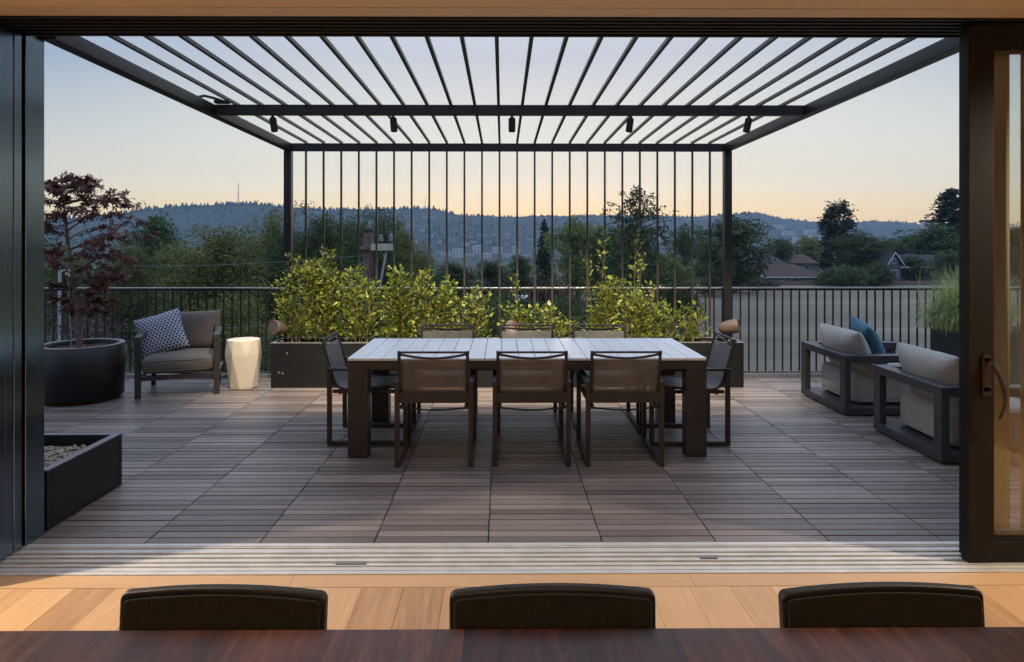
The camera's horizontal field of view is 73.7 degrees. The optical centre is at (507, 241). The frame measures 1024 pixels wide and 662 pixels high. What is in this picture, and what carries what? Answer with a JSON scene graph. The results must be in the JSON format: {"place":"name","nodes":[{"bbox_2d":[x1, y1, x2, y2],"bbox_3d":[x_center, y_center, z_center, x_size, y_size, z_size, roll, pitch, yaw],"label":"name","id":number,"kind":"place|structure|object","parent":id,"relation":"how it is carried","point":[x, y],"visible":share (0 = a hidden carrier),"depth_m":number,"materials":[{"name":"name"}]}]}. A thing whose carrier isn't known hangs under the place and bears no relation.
{"place":"outdoors","nodes":[
{"label":"outdoors","id":0,"kind":"place"},
{"bbox_2d":[19,33,43,545],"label":"wall facade","id":1,"kind":"structure","parent":0,"point":[32,288],"depth_m":3.65,"materials":[{"name":"metal"}]},
{"bbox_2d":[44,433,122,530],"bbox_3d":[-3.340,1.433,4.149,1.584,0.339,0.751,0,0,0],"label":"planter box","id":2,"kind":"object","parent":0,"point":[79,480],"visible":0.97,"depth_m":4.15,"materials":[{"name":"black metal"}]},
{"bbox_2d":[44,444,86,467],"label":"pebbles","id":3,"kind":"object","parent":2,"relation":"in","point":[53,454],"visible":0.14,"depth_m":4.33,"materials":[{"name":"beige gravel"}]},
{"bbox_2d":[0,16,1023,37],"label":"header","id":4,"kind":"object","parent":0,"point":[385,26],"depth_m":3.48,"materials":[{"name":"black metal"}]},
{"bbox_2d":[994,55,1009,529],"bbox_3d":[2.538,0.225,3.579,0.189,2.560,0.032,0,0,0],"label":"curtain","id":5,"kind":"object","parent":4,"relation":"hanging from","point":[1002,275],"visible":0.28,"depth_m":3.58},
{"bbox_2d":[1020,55,1023,528],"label":"curtain","id":6,"kind":"object","parent":4,"relation":"hanging from","point":[1021,291],"visible":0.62,"depth_m":3.58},
{"bbox_2d":[0,585,1023,630],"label":"floor","id":7,"kind":"structure","parent":0,"point":[393,608],"depth_m":3.00,"materials":[{"name":"brown wood"}]},
{"bbox_2d":[119,584,327,630],"bbox_3d":[-0.662,1.203,1.349,0.480,0.802,0.515,0,0,1],"label":"upholstered chair","id":8,"kind":"object","parent":7,"relation":"on","point":[221,607],"visible":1,"depth_m":1.57,"materials":[{"name":"black leather"}]},
{"bbox_2d":[0,627,1023,661],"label":"walnut table","id":9,"kind":"object","parent":7,"relation":"on","point":[942,644],"visible":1,"depth_m":1.46,"materials":[{"name":"brown wood"}]},
{"bbox_2d":[449,583,655,628],"bbox_3d":[0.109,1.203,1.354,0.480,0.802,0.515,0,0,-1],"label":"upholstered chair","id":10,"kind":"object","parent":7,"relation":"on","point":[556,606],"visible":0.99,"depth_m":1.57,"materials":[{"name":"black leather"}]},
{"bbox_2d":[778,582,984,627],"bbox_3d":[0.883,1.203,1.359,0.480,0.802,0.515,0,0,-2],"label":"upholstered chair","id":11,"kind":"object","parent":7,"relation":"on","point":[877,604],"visible":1,"depth_m":1.58,"materials":[{"name":"black leather"}]},
{"bbox_2d":[0,573,1023,588],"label":"floor border","id":12,"kind":"object","parent":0,"point":[298,581],"visible":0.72,"depth_m":3.23,"materials":[{"name":"brown wood"}]},
{"bbox_2d":[0,0,1023,8],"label":"ceiling","id":13,"kind":"structure","parent":0,"point":[977,4],"depth_m":3.17,"materials":[{"name":"brown wood"}]},
{"bbox_2d":[0,6,1023,17],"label":"ceiling trim","id":14,"kind":"structure","parent":13,"relation":"attached to","point":[504,12],"depth_m":3.28,"materials":[{"name":"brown wood"}]},
{"bbox_2d":[31,377,1023,543],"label":"deck","id":15,"kind":"structure","parent":0,"point":[261,462],"depth_m":4.65,"materials":[{"name":"brown wood"}]},
{"bbox_2d":[44,338,124,406],"bbox_3d":[-4.359,1.323,7.000,0.774,0.565,0.774,0,0,0],"label":"round planter","id":16,"kind":"object","parent":15,"relation":"on","point":[92,371],"visible":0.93,"depth_m":6.71,"materials":[{"name":"black metal"}]},
{"bbox_2d":[44,170,160,347],"bbox_3d":[-4.294,0.182,7.094,1.336,1.849,1.296,0,0,-40],"label":"maple tree","id":17,"kind":"object","parent":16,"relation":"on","point":[74,306],"visible":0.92,"depth_m":6.96,"materials":[{"name":"red plant"}]},
{"bbox_2d":[44,287,283,377],"bbox_3d":[-4.404,1.086,8.081,3.605,1.098,0.078,0,0,0],"label":"railing","id":18,"kind":"object","parent":15,"relation":"on","point":[130,374],"visible":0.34,"depth_m":8.06,"materials":[{"name":"metal"}]},
{"bbox_2d":[134,310,223,398],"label":"lounge chair","id":19,"kind":"object","parent":15,"relation":"on","point":[202,329],"visible":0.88,"depth_m":7.20,"materials":[{"name":"grey fabric"}]},
{"bbox_2d":[132,308,189,358],"bbox_3d":[-3.735,0.990,7.374,0.470,0.470,0.174,-17,-18,-24],"label":"throw pillow","id":20,"kind":"object","parent":19,"relation":"on","point":[165,331],"visible":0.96,"depth_m":7.32,"materials":[{"name":"fabric"}]},
{"bbox_2d":[225,337,261,389],"bbox_3d":[-2.921,1.339,7.565,0.368,0.528,0.368,0,0,0],"label":"stool","id":21,"kind":"object","parent":15,"relation":"on","point":[243,358],"visible":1,"depth_m":7.43,"materials":[{"name":"beige ceramic"}]},
{"bbox_2d":[321,331,415,445],"bbox_3d":[-1.139,1.186,5.658,0.702,0.835,0.568,0,0,0],"label":"dining chair","id":22,"kind":"object","parent":15,"relation":"on","point":[337,368],"visible":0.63,"depth_m":5.49,"materials":[{"name":"brown metal"}]},
{"bbox_2d":[394,351,475,466],"bbox_3d":[-0.525,1.186,5.146,0.568,0.835,0.702,0,0,0],"label":"dining chair","id":23,"kind":"object","parent":15,"relation":"on","point":[432,380],"visible":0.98,"depth_m":4.86,"materials":[{"name":"brown fabric"}]},
{"bbox_2d":[411,324,477,433],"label":"dining chair","id":24,"kind":"object","parent":15,"relation":"on","point":[447,334],"visible":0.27,"depth_m":6.37,"materials":[{"name":"fabric"}]},
{"bbox_2d":[44,36,958,337],"bbox_3d":[0.028,0.190,5.891,5.214,2.830,4.258,0,0,0],"label":"pergola","id":25,"kind":"object","parent":15,"relation":"on","point":[232,110],"visible":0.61,"depth_m":5.84,"materials":[{"name":"grey metal"}]},
{"bbox_2d":[271,337,743,387],"bbox_3d":[0.007,1.355,7.722,5.217,0.495,0.422,0,0,0],"label":"trough planter","id":26,"kind":"object","parent":15,"relation":"on","point":[302,363],"visible":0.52,"depth_m":7.51,"materials":[{"name":"black metal"}]},
{"bbox_2d":[270,252,316,341],"bbox_3d":[-2.399,0.627,7.708,0.594,1.040,0.394,0,0,0],"label":"laurel shrub","id":27,"kind":"object","parent":26,"relation":"on","point":[289,304],"visible":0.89,"depth_m":7.70,"materials":[{"name":"green plant"}]},
{"bbox_2d":[297,245,345,341],"bbox_3d":[-2.080,0.577,7.721,0.579,1.138,0.474,0,0,0],"label":"laurel shrub","id":28,"kind":"object","parent":26,"relation":"on","point":[319,294],"visible":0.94,"depth_m":7.66,"materials":[{"name":"green plant"}]},
{"bbox_2d":[327,263,387,341],"bbox_3d":[-1.713,0.686,7.739,0.738,0.922,0.455,0,0,0],"label":"laurel shrub","id":29,"kind":"object","parent":26,"relation":"on","point":[354,323],"visible":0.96,"depth_m":7.70,"materials":[{"name":"green plant"}]},
{"bbox_2d":[374,264,420,338],"bbox_3d":[-1.228,0.689,7.735,0.569,0.914,0.487,0,0,0],"label":"laurel shrub","id":30,"kind":"object","parent":26,"relation":"on","point":[396,321],"visible":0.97,"depth_m":7.67,"materials":[{"name":"green plant"}]},
{"bbox_2d":[407,267,461,337],"bbox_3d":[-0.824,0.696,7.705,0.655,0.901,0.494,0,0,0],"label":"laurel shrub","id":31,"kind":"object","parent":26,"relation":"on","point":[442,303],"visible":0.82,"depth_m":7.68,"materials":[{"name":"green plant"}]},
{"bbox_2d":[446,284,495,337],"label":"laurel shrub","id":32,"kind":"object","parent":26,"relation":"on","point":[479,310],"visible":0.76,"depth_m":7.69,"materials":[{"name":"green plant"}]},
{"bbox_2d":[495,268,540,335],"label":"laurel shrub","id":33,"kind":"object","parent":26,"relation":"on","point":[519,317],"visible":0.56,"depth_m":7.67,"materials":[{"name":"green plant"}]},
{"bbox_2d":[529,300,580,338],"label":"laurel shrub","id":34,"kind":"object","parent":26,"relation":"on","point":[559,328],"visible":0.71,"depth_m":7.65,"materials":[{"name":"green plant"}]},
{"bbox_2d":[578,226,626,330],"bbox_3d":[1.064,0.477,7.693,0.536,1.339,0.447,0,0,25],"label":"laurel shrub","id":35,"kind":"object","parent":26,"relation":"on","point":[606,307],"visible":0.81,"depth_m":7.66,"materials":[{"name":"green plant"}]},
{"bbox_2d":[616,228,665,338],"bbox_3d":[1.502,0.493,7.729,0.599,1.306,0.469,0,0,0],"label":"laurel shrub","id":36,"kind":"object","parent":26,"relation":"on","point":[634,324],"visible":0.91,"depth_m":7.71,"materials":[{"name":"green plant"}]},
{"bbox_2d":[630,300,684,341],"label":"laurel shrub","id":37,"kind":"object","parent":26,"relation":"on","point":[655,324],"visible":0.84,"depth_m":7.69,"materials":[{"name":"green plant"}]},
{"bbox_2d":[673,300,712,341],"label":"laurel shrub","id":38,"kind":"object","parent":26,"relation":"on","point":[691,328],"visible":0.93,"depth_m":7.70,"materials":[{"name":"green plant"}]},
{"bbox_2d":[293,287,721,337],"bbox_3d":[0.011,1.086,8.111,5.195,1.098,0.078,0,0,0],"label":"railing","id":39,"kind":"object","parent":15,"relation":"on","point":[545,289],"visible":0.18,"depth_m":8.09,"materials":[{"name":"metal"}]},
{"bbox_2d":[347,338,706,457],"bbox_3d":[0.147,1.235,5.606,2.676,0.740,1.050,0,0,0],"label":"dining table","id":40,"kind":"object","parent":15,"relation":"on","point":[366,407],"visible":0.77,"depth_m":5.20,"materials":[{"name":"wood"}]},
{"bbox_2d":[498,324,558,433],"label":"dining chair","id":41,"kind":"object","parent":15,"relation":"on","point":[526,334],"visible":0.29,"depth_m":6.38,"materials":[{"name":"fabric"}]},
{"bbox_2d":[492,351,571,466],"bbox_3d":[0.174,1.186,5.150,0.568,0.835,0.702,0,0,0],"label":"dining chair","id":42,"kind":"object","parent":15,"relation":"on","point":[531,380],"visible":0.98,"depth_m":4.87,"materials":[{"name":"brown fabric"}]},
{"bbox_2d":[570,324,641,432],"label":"dining chair","id":43,"kind":"object","parent":15,"relation":"on","point":[600,334],"visible":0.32,"depth_m":6.38,"materials":[{"name":"fabric"}]},
{"bbox_2d":[576,350,664,466],"bbox_3d":[0.840,1.186,5.155,0.568,0.835,0.702,0,0,0],"label":"dining chair","id":44,"kind":"object","parent":15,"relation":"on","point":[638,379],"visible":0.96,"depth_m":4.87,"materials":[{"name":"brown fabric"}]},
{"bbox_2d":[636,331,735,445],"bbox_3d":[1.470,1.186,5.640,0.702,0.835,0.568,0,0,0],"label":"dining chair","id":45,"kind":"object","parent":15,"relation":"on","point":[718,360],"visible":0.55,"depth_m":5.47,"materials":[{"name":"brown metal"}]},
{"bbox_2d":[801,322,910,414],"bbox_3d":[3.578,1.221,6.746,0.950,0.766,0.925,0,0,0],"label":"armchair","id":46,"kind":"object","parent":15,"relation":"on","point":[847,388],"visible":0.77,"depth_m":6.42,"materials":[{"name":"fabric"}]},
{"bbox_2d":[850,316,887,364],"bbox_3d":[3.613,1.005,6.825,0.186,0.480,0.500,-24,4,11],"label":"throw pillow","id":47,"kind":"object","parent":46,"relation":"on","point":[870,335],"visible":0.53,"depth_m":6.62,"materials":[{"name":"teal fabric"}]},
{"bbox_2d":[732,287,1019,376],"bbox_3d":[4.583,1.086,8.143,3.920,1.098,0.078,0,0,0],"label":"railing","id":48,"kind":"object","parent":15,"relation":"on","point":[774,373],"visible":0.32,"depth_m":8.12,"materials":[{"name":"metal"}]},
{"bbox_2d":[874,341,1019,462],"bbox_3d":[3.600,1.221,5.367,0.950,0.766,0.925,0,0,0],"label":"armchair","id":49,"kind":"object","parent":15,"relation":"on","point":[928,424],"visible":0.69,"depth_m":5.24,"materials":[{"name":"fabric"}]},
{"bbox_2d":[930,323,1019,384],"bbox_3d":[5.277,1.269,7.587,0.720,0.668,0.700,0,0,0],"label":"square planter","id":50,"kind":"object","parent":15,"relation":"on","point":[947,344],"visible":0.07,"depth_m":7.47,"materials":[{"name":"metal"}]},
{"bbox_2d":[896,263,1019,339],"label":"fountain grass","id":51,"kind":"object","parent":50,"relation":"in","point":[944,313],"depth_m":7.49,"materials":[{"name":"green plant"}]},
{"bbox_2d":[44,204,1017,264],"bbox_3d":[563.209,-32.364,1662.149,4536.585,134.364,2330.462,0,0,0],"label":"hills","id":52,"kind":"structure","parent":0,"point":[877,229],"depth_m":1598.60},
{"bbox_2d":[44,201,1016,252],"bbox_3d":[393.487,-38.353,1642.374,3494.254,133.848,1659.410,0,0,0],"label":"forest","id":53,"kind":"object","parent":52,"relation":"on","point":[175,206],"visible":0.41,"depth_m":1662.74,"materials":[{"name":"green plant"}]},
{"bbox_2d":[44,36,1019,227],"label":"sky","id":54,"kind":"structure","parent":0,"point":[888,150],"materials":[{"name":"blue"}]},
{"bbox_2d":[45,261,1019,371],"bbox_3d":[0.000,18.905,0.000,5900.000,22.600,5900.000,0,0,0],"label":"ground","id":55,"kind":"structure","parent":0,"point":[472,264],"depth_m":142.30,"materials":[{"name":"green plant"}]},
{"bbox_2d":[44,249,111,341],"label":"broadleaf tree","id":56,"kind":"object","parent":55,"relation":"on","point":[53,277],"visible":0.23,"depth_m":51.22,"materials":[{"name":"green plant"}]},
{"bbox_2d":[46,292,141,370],"bbox_3d":[-11.840,4.382,19.083,3.218,6.494,3.219,0,0,19],"label":"broadleaf tree","id":57,"kind":"object","parent":55,"relation":"on","point":[85,331],"visible":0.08,"depth_m":18.91,"materials":[{"name":"green plant"}]},
{"bbox_2d":[84,236,168,355],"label":"broadleaf tree","id":58,"kind":"object","parent":55,"relation":"on","point":[140,278],"visible":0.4,"depth_m":45.46,"materials":[{"name":"green plant"}]},
{"bbox_2d":[116,209,193,308],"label":"broadleaf tree","id":59,"kind":"object","parent":55,"relation":"on","point":[155,224],"visible":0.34,"depth_m":73.77,"materials":[{"name":"green plant"}]},
{"bbox_2d":[141,239,193,314],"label":"broadleaf tree","id":60,"kind":"object","parent":55,"relation":"on","point":[162,261],"visible":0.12,"depth_m":49.14,"materials":[{"name":"green plant"}]},
{"bbox_2d":[123,286,225,371],"bbox_3d":[-11.383,4.540,22.897,3.104,6.182,3.430,0,0,5],"label":"broadleaf tree","id":61,"kind":"object","parent":55,"relation":"on","point":[167,309],"depth_m":22.61,"materials":[{"name":"green plant"}]},
{"bbox_2d":[148,224,281,363],"bbox_3d":[-15.422,3.262,37.979,7.576,8.733,7.910,0,0,-38],"label":"broadleaf tree","id":62,"kind":"object","parent":55,"relation":"on","point":[220,250],"visible":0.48,"depth_m":37.56,"materials":[{"name":"green plant"}]},
{"bbox_2d":[185,293,278,371],"bbox_3d":[-10.036,4.811,26.224,5.074,5.633,4.860,0,0,2],"label":"broadleaf tree","id":63,"kind":"object","parent":55,"relation":"on","point":[236,323],"visible":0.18,"depth_m":25.75,"materials":[{"name":"green plant"}]},
{"bbox_2d":[242,200,297,339],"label":"broadleaf tree","id":64,"kind":"object","parent":55,"relation":"on","point":[271,226],"visible":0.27,"depth_m":45.52,"materials":[{"name":"green plant"}]},
{"bbox_2d":[251,216,304,350],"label":"broadleaf tree","id":65,"kind":"object","parent":55,"relation":"on","point":[278,257],"visible":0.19,"depth_m":43.09,"materials":[{"name":"green plant"}]},
{"bbox_2d":[261,200,355,333],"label":"broadleaf tree","id":66,"kind":"object","parent":55,"relation":"on","point":[315,241],"visible":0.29,"depth_m":41.42,"materials":[{"name":"green plant"}]},
{"bbox_2d":[322,204,404,336],"bbox_3d":[-7.959,2.845,39.891,5.247,10.283,5.062,0,0,23],"label":"broadleaf tree","id":67,"kind":"object","parent":55,"relation":"on","point":[352,248],"visible":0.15,"depth_m":39.51,"materials":[{"name":"green plant"}]},
{"bbox_2d":[357,222,392,337],"bbox_3d":[-3.517,3.535,18.434,0.980,8.139,0.463,0,0,0],"label":"utility pole","id":68,"kind":"object","parent":55,"relation":"on","point":[368,247],"visible":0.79,"depth_m":18.33,"materials":[{"name":"brown wood"}]},
{"bbox_2d":[344,207,417,337],"bbox_3d":[-6.835,2.877,35.739,4.246,9.500,3.799,0,0,-14],"label":"broadleaf tree","id":69,"kind":"object","parent":55,"relation":"on","point":[389,256],"visible":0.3,"depth_m":35.77,"materials":[{"name":"green plant"}]},
{"bbox_2d":[387,214,434,306],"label":"broadleaf tree","id":70,"kind":"object","parent":55,"relation":"on","point":[406,250],"visible":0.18,"depth_m":47.53,"materials":[{"name":"green plant"}]},
{"bbox_2d":[431,260,485,306],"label":"broadleaf tree","id":71,"kind":"object","parent":55,"relation":"on","point":[455,271],"visible":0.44,"depth_m":69.40,"materials":[{"name":"green plant"}]},
{"bbox_2d":[448,295,511,336],"bbox_3d":[-1.259,5.092,33.688,4.929,5.084,5.192,0,0,35],"label":"broadleaf tree","id":72,"kind":"object","parent":55,"relation":"on","point":[491,326],"visible":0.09,"depth_m":33.71,"materials":[{"name":"green plant"}]},
{"bbox_2d":[468,259,515,302],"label":"broadleaf tree","id":73,"kind":"object","parent":55,"relation":"on","point":[491,272],"visible":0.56,"depth_m":77.20,"materials":[{"name":"green plant"}]},
{"bbox_2d":[484,280,538,336],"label":"bush","id":74,"kind":"object","parent":55,"relation":"on","point":[507,298],"visible":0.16,"depth_m":49.51,"materials":[{"name":"green plant"}]},
{"bbox_2d":[505,254,541,294],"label":"broadleaf tree","id":75,"kind":"object","parent":55,"relation":"on","point":[523,268],"visible":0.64,"depth_m":89.47,"materials":[{"name":"green plant"}]},
{"bbox_2d":[529,219,559,286],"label":"conifer tree","id":76,"kind":"object","parent":55,"relation":"on","point":[543,263],"visible":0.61,"depth_m":94.59,"materials":[{"name":"green plant"}]},
{"bbox_2d":[522,271,576,316],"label":"bush","id":77,"kind":"object","parent":55,"relation":"on","point":[541,294],"visible":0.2,"depth_m":55.20,"materials":[{"name":"green plant"}]},
{"bbox_2d":[524,291,612,336],"bbox_3d":[2.583,5.027,35.905,4.859,5.206,5.369,0,0,-20],"label":"bush","id":78,"kind":"object","parent":55,"relation":"on","point":[558,304],"visible":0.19,"depth_m":35.54,"materials":[{"name":"green plant"}]},
{"bbox_2d":[542,213,606,301],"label":"broadleaf tree","id":79,"kind":"object","parent":55,"relation":"on","point":[578,230],"visible":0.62,"depth_m":84.95,"materials":[{"name":"green plant"}]},
{"bbox_2d":[572,224,618,303],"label":"broadleaf tree","id":80,"kind":"object","parent":55,"relation":"on","point":[593,240],"visible":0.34,"depth_m":77.65,"materials":[{"name":"green plant"}]},
{"bbox_2d":[590,185,678,300],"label":"broadleaf tree","id":81,"kind":"object","parent":55,"relation":"on","point":[650,232],"visible":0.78,"depth_m":59.55,"materials":[{"name":"green plant"}]},
{"bbox_2d":[592,228,677,318],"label":"broadleaf tree","id":82,"kind":"object","parent":55,"relation":"on","point":[613,242],"visible":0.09,"depth_m":65.33,"materials":[{"name":"green plant"}]},
{"bbox_2d":[646,252,707,308],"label":"broadleaf tree","id":83,"kind":"object","parent":55,"relation":"on","point":[680,267],"visible":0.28,"depth_m":71.36,"materials":[{"name":"green plant"}]},
{"bbox_2d":[658,275,704,327],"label":"bush","id":84,"kind":"object","parent":55,"relation":"on","point":[684,297],"visible":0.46,"depth_m":59.62,"materials":[{"name":"green plant"}]},
{"bbox_2d":[662,220,713,296],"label":"broadleaf tree","id":85,"kind":"object","parent":55,"relation":"on","point":[683,244],"visible":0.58,"depth_m":79.56,"materials":[{"name":"green plant"}]},
{"bbox_2d":[687,236,736,295],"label":"broadleaf tree","id":86,"kind":"object","parent":55,"relation":"on","point":[716,255],"visible":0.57,"depth_m":94.28,"materials":[{"name":"green plant"}]},
{"bbox_2d":[688,211,780,292],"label":"broadleaf tree","id":87,"kind":"object","parent":55,"relation":"on","point":[743,236],"visible":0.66,"depth_m":100.45,"materials":[{"name":"green plant"}]},
{"bbox_2d":[755,238,798,261],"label":"broadleaf tree","id":88,"kind":"object","parent":55,"relation":"on","point":[782,252],"visible":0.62,"depth_m":164.18,"materials":[{"name":"green plant"}]},
{"bbox_2d":[749,264,820,283],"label":"bungalow","id":89,"kind":"object","parent":55,"relation":"on","point":[785,272],"visible":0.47,"depth_m":123.10,"materials":[{"name":"grey"}]},
{"bbox_2d":[788,235,823,271],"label":"broadleaf tree","id":90,"kind":"object","parent":55,"relation":"on","point":[807,244],"visible":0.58,"depth_m":169.40,"materials":[{"name":"green plant"}]},
{"bbox_2d":[812,199,859,271],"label":"columnar tree","id":91,"kind":"object","parent":55,"relation":"on","point":[828,227],"visible":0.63,"depth_m":134.55,"materials":[{"name":"green plant"}]},
{"bbox_2d":[810,261,876,286],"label":"bush","id":92,"kind":"object","parent":55,"relation":"on","point":[842,275],"visible":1,"depth_m":114.87,"materials":[{"name":"green plant"}]},
{"bbox_2d":[822,229,896,280],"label":"broadleaf tree","id":93,"kind":"object","parent":55,"relation":"on","point":[860,248],"visible":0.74,"depth_m":127.50,"materials":[{"name":"green plant"}]},
{"bbox_2d":[856,258,897,285],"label":"bush","id":94,"kind":"object","parent":55,"relation":"on","point":[881,271],"visible":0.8,"depth_m":116.36,"materials":[{"name":"green plant"}]},
{"bbox_2d":[862,251,958,280],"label":"gabled house","id":95,"kind":"structure","parent":55,"relation":"on","point":[893,261],"depth_m":123.50,"materials":[{"name":"grey"}]},
{"bbox_2d":[901,255,936,280],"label":"broadleaf tree","id":96,"kind":"object","parent":55,"relation":"on","point":[917,263],"visible":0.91,"depth_m":122.58,"materials":[{"name":"green plant"}]},
{"bbox_2d":[883,222,958,254],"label":"broadleaf tree","id":97,"kind":"object","parent":55,"relation":"on","point":[937,239],"visible":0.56,"depth_m":132.42,"materials":[{"name":"green plant"}]},
{"bbox_2d":[905,187,958,253],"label":"conifer tree","id":98,"kind":"object","parent":55,"relation":"on","point":[948,206],"visible":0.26,"depth_m":139.84,"materials":[{"name":"green plant"}]},
{"bbox_2d":[924,250,958,280],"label":"broadleaf tree","id":99,"kind":"object","parent":55,"relation":"on","point":[949,261],"visible":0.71,"depth_m":121.44,"materials":[{"name":"green plant"}]},
{"bbox_2d":[1010,222,1019,280],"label":"broadleaf tree","id":100,"kind":"object","parent":55,"relation":"on","point":[1014,244],"visible":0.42,"depth_m":119.05,"materials":[{"name":"green plant"}]},
{"bbox_2d":[557,284,1019,370],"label":"field","id":101,"kind":"structure","parent":0,"point":[803,319],"depth_m":69.24,"materials":[{"name":"plant"}]},
{"bbox_2d":[737,281,958,284],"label":"board fence","id":102,"kind":"object","parent":101,"relation":"on","point":[815,283],"visible":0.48,"depth_m":118.95,"materials":[{"name":"brown wood"}]},
{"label":"subfloor","id":103,"kind":"structure","parent":0,"visible":0},
{"bbox_2d":[0,541,1023,575],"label":"threshold","id":104,"kind":"object","parent":103,"relation":"on","point":[218,559],"visible":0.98,"depth_m":3.46,"materials":[{"name":"metal"}]},
{"bbox_2d":[0,25,4,560],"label":"sliding door","id":105,"kind":"structure","parent":104,"relation":"on","point":[2,292],"depth_m":3.43,"materials":[{"name":"metal"}]},
{"bbox_2d":[5,28,12,557],"bbox_3d":[-3.757,0.257,3.473,2.435,2.684,0.056,0,0,0],"label":"sliding door","id":106,"kind":"structure","parent":104,"relation":"on","point":[8,292],"depth_m":3.48,"materials":[{"name":"metal"}]},
{"bbox_2d":[13,31,21,552],"bbox_3d":[-3.755,0.257,3.531,2.439,2.684,0.056,0,0,0],"label":"sliding door","id":107,"kind":"structure","parent":104,"relation":"on","point":[17,291],"depth_m":3.54,"materials":[{"name":"metal"}]},
{"bbox_2d":[959,24,1023,562],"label":"sliding door","id":108,"kind":"structure","parent":104,"relation":"on","point":[980,45],"depth_m":3.40,"materials":[{"name":"metal"}]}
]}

